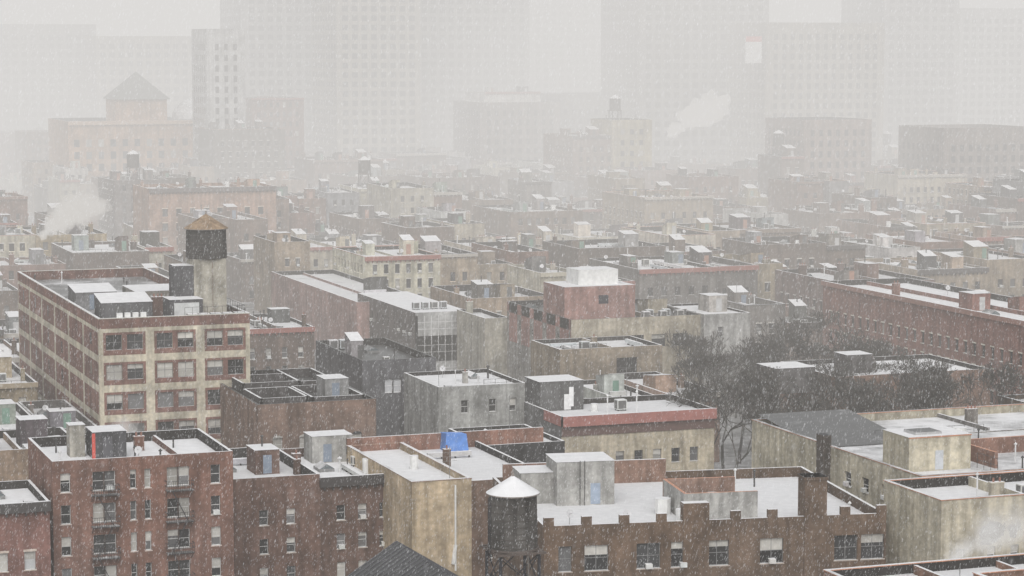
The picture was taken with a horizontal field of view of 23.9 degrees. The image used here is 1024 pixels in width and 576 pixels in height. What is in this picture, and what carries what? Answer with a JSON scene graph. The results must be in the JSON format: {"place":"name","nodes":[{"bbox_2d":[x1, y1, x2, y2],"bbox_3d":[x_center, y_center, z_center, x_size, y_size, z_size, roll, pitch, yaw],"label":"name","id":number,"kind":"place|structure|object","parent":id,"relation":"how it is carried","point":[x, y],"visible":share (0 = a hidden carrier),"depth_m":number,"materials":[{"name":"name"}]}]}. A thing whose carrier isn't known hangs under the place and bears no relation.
{"place":"outdoors","nodes":[
{"label":"outdoors","id":0,"kind":"place"},
{"bbox_2d":[28,213,315,369],"bbox_3d":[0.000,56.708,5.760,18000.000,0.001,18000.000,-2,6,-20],"label":"ground","id":1,"kind":"structure","parent":0,"point":[248,305],"depth_m":526.53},
{"bbox_2d":[0,480,50,575],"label":"tenement","id":2,"kind":"structure","parent":1,"relation":"on","point":[25,510],"depth_m":228.78,"materials":[{"name":"brick"}]},
{"bbox_2d":[0,414,65,480],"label":"building","id":3,"kind":"structure","parent":1,"relation":"on","point":[13,454],"depth_m":270.82,"materials":[{"name":"paint"}]},
{"bbox_2d":[48,72,192,176],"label":"building","id":4,"kind":"structure","parent":1,"relation":"on","point":[144,126],"depth_m":801.34,"materials":[{"name":"paint"}]},
{"bbox_2d":[28,422,233,575],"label":"tenement","id":5,"kind":"structure","parent":1,"relation":"on","point":[142,503],"depth_m":236.29,"materials":[{"name":"brick"}]},
{"bbox_2d":[17,267,249,442],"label":"loft building","id":6,"kind":"structure","parent":1,"relation":"on","point":[137,349],"depth_m":306.05,"materials":[{"name":"paint"}]},
{"bbox_2d":[169,211,227,312],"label":"water tower","id":7,"kind":"structure","parent":6,"relation":"on","point":[201,273],"depth_m":309.96,"materials":[{"name":"paint"}]},
{"bbox_2d":[133,177,276,253],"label":"building","id":8,"kind":"structure","parent":1,"relation":"on","point":[159,207],"depth_m":591.31,"materials":[{"name":"paint"}]},
{"bbox_2d":[220,367,375,448],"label":"building","id":9,"kind":"structure","parent":1,"relation":"on","point":[283,408],"depth_m":292.99,"materials":[{"name":"brick"}]},
{"bbox_2d":[229,429,383,575],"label":"tenement","id":10,"kind":"structure","parent":1,"relation":"on","point":[313,506],"depth_m":253.92,"materials":[{"name":"brick"}]},
{"bbox_2d":[271,269,399,348],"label":"building","id":11,"kind":"structure","parent":1,"relation":"on","point":[328,304],"depth_m":450.74,"materials":[{"name":"paint"}]},
{"bbox_2d":[316,332,435,435],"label":"building","id":12,"kind":"structure","parent":1,"relation":"on","point":[376,368],"depth_m":332.92,"materials":[{"name":"paint"}]},
{"bbox_2d":[348,541,457,575],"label":"gable roof","id":13,"kind":"structure","parent":1,"relation":"on","point":[396,558],"depth_m":166.35,"materials":[{"name":"paint"}]},
{"bbox_2d":[28,212,778,468],"bbox_3d":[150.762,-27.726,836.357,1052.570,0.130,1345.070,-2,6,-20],"label":"pavements and markings","id":14,"kind":"object","parent":1,"relation":"on","point":[730,459],"depth_m":345.44,"materials":[{"name":"paint"}]},
{"bbox_2d":[358,291,460,370],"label":"building","id":15,"kind":"structure","parent":1,"relation":"on","point":[426,325],"depth_m":404.32,"materials":[{"name":"paint"}]},
{"bbox_2d":[346,427,542,575],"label":"building","id":16,"kind":"structure","parent":1,"relation":"on","point":[437,486],"depth_m":251.52,"materials":[{"name":"paint"}]},
{"bbox_2d":[404,352,524,434],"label":"building","id":17,"kind":"structure","parent":1,"relation":"on","point":[441,400],"depth_m":318.65,"materials":[{"name":"paint"}]},
{"bbox_2d":[0,86,959,213],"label":"city blocks","id":18,"kind":"structure","parent":1,"relation":"on","point":[268,140],"depth_m":789.67,"materials":[{"name":"paint"}]},
{"bbox_2d":[457,299,506,375],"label":"building","id":19,"kind":"structure","parent":1,"relation":"on","point":[481,338],"depth_m":391.27,"materials":[{"name":"paint"}]},
{"bbox_2d":[448,395,564,462],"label":"building","id":20,"kind":"structure","parent":1,"relation":"on","point":[532,452],"depth_m":274.48,"materials":[{"name":"paint"}]},
{"bbox_2d":[0,0,1023,181],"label":"skyscrapers","id":21,"kind":"structure","parent":1,"relation":"on","point":[917,79],"depth_m":879.10,"materials":[{"name":"paint"}]},
{"bbox_2d":[0,129,1023,301],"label":"city blocks","id":22,"kind":"structure","parent":1,"relation":"on","point":[900,212],"depth_m":621.89,"materials":[{"name":"paint"}]},
{"bbox_2d":[667,89,730,137],"bbox_3d":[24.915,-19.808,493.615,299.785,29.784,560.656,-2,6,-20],"label":"steam plumes","id":23,"kind":"object","parent":22,"relation":"attached to","point":[709,108],"visible":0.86,"depth_m":799.06,"materials":[{"name":"white"}]},
{"bbox_2d":[0,230,1023,461],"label":"city blocks","id":24,"kind":"structure","parent":1,"relation":"on","point":[495,277],"depth_m":464.03,"materials":[{"name":"paint"}]},
{"bbox_2d":[531,334,661,379],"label":"building","id":25,"kind":"structure","parent":1,"relation":"on","point":[588,358],"depth_m":349.99,"materials":[{"name":"paint"}]},
{"bbox_2d":[507,266,700,382],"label":"beige block","id":26,"kind":"structure","parent":1,"relation":"on","point":[597,301],"depth_m":366.75,"materials":[{"name":"paint"}]},
{"bbox_2d":[524,374,716,470],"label":"low building","id":27,"kind":"structure","parent":1,"relation":"on","point":[676,437],"depth_m":306.01,"materials":[{"name":"paint"}]},
{"bbox_2d":[591,95,651,170],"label":"building","id":28,"kind":"structure","parent":1,"relation":"on","point":[631,141],"depth_m":763.57,"materials":[{"name":"paint"}]},
{"bbox_2d":[493,452,886,575],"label":"building","id":29,"kind":"structure","parent":1,"relation":"on","point":[601,514],"depth_m":220.45,"materials":[{"name":"brick"}]},
{"bbox_2d":[667,287,749,416],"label":"building","id":30,"kind":"structure","parent":1,"relation":"on","point":[714,311],"depth_m":368.29,"materials":[{"name":"paint"}]},
{"bbox_2d":[659,309,1023,468],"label":"bare trees","id":31,"kind":"object","parent":1,"relation":"on","point":[750,394],"visible":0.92,"depth_m":324.64,"materials":[{"name":"plant"}]},
{"bbox_2d":[775,257,933,318],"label":"building","id":32,"kind":"structure","parent":1,"relation":"on","point":[802,282],"depth_m":430.71,"materials":[{"name":"paint"}]},
{"bbox_2d":[757,350,989,412],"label":"building","id":33,"kind":"structure","parent":1,"relation":"on","point":[797,370],"depth_m":337.44,"materials":[{"name":"paint"}]},
{"bbox_2d":[751,403,1023,563],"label":"building","id":34,"kind":"structure","parent":1,"relation":"on","point":[941,488],"depth_m":249.05,"materials":[{"name":"paint"}]},
{"bbox_2d":[821,278,1023,404],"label":"red brick row","id":35,"kind":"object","parent":1,"relation":"on","point":[965,325],"visible":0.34,"depth_m":375.17,"materials":[{"name":"brick"}]},
{"bbox_2d":[823,553,1023,575],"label":"roof","id":36,"kind":"structure","parent":1,"relation":"on","point":[1003,565],"depth_m":202.49,"materials":[{"name":"paint"}]},
{"bbox_2d":[875,405,1023,432],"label":"building","id":37,"kind":"structure","parent":1,"relation":"on","point":[971,417],"depth_m":278.34,"materials":[{"name":"paint"}]},
{"bbox_2d":[0,0,1023,35],"label":"sky","id":38,"kind":"structure","parent":0,"point":[110,17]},
{"bbox_2d":[479,471,546,575],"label":"water tower","id":39,"kind":"structure","parent":0,"point":[512,520],"depth_m":178.38,"materials":[{"name":"paint"}]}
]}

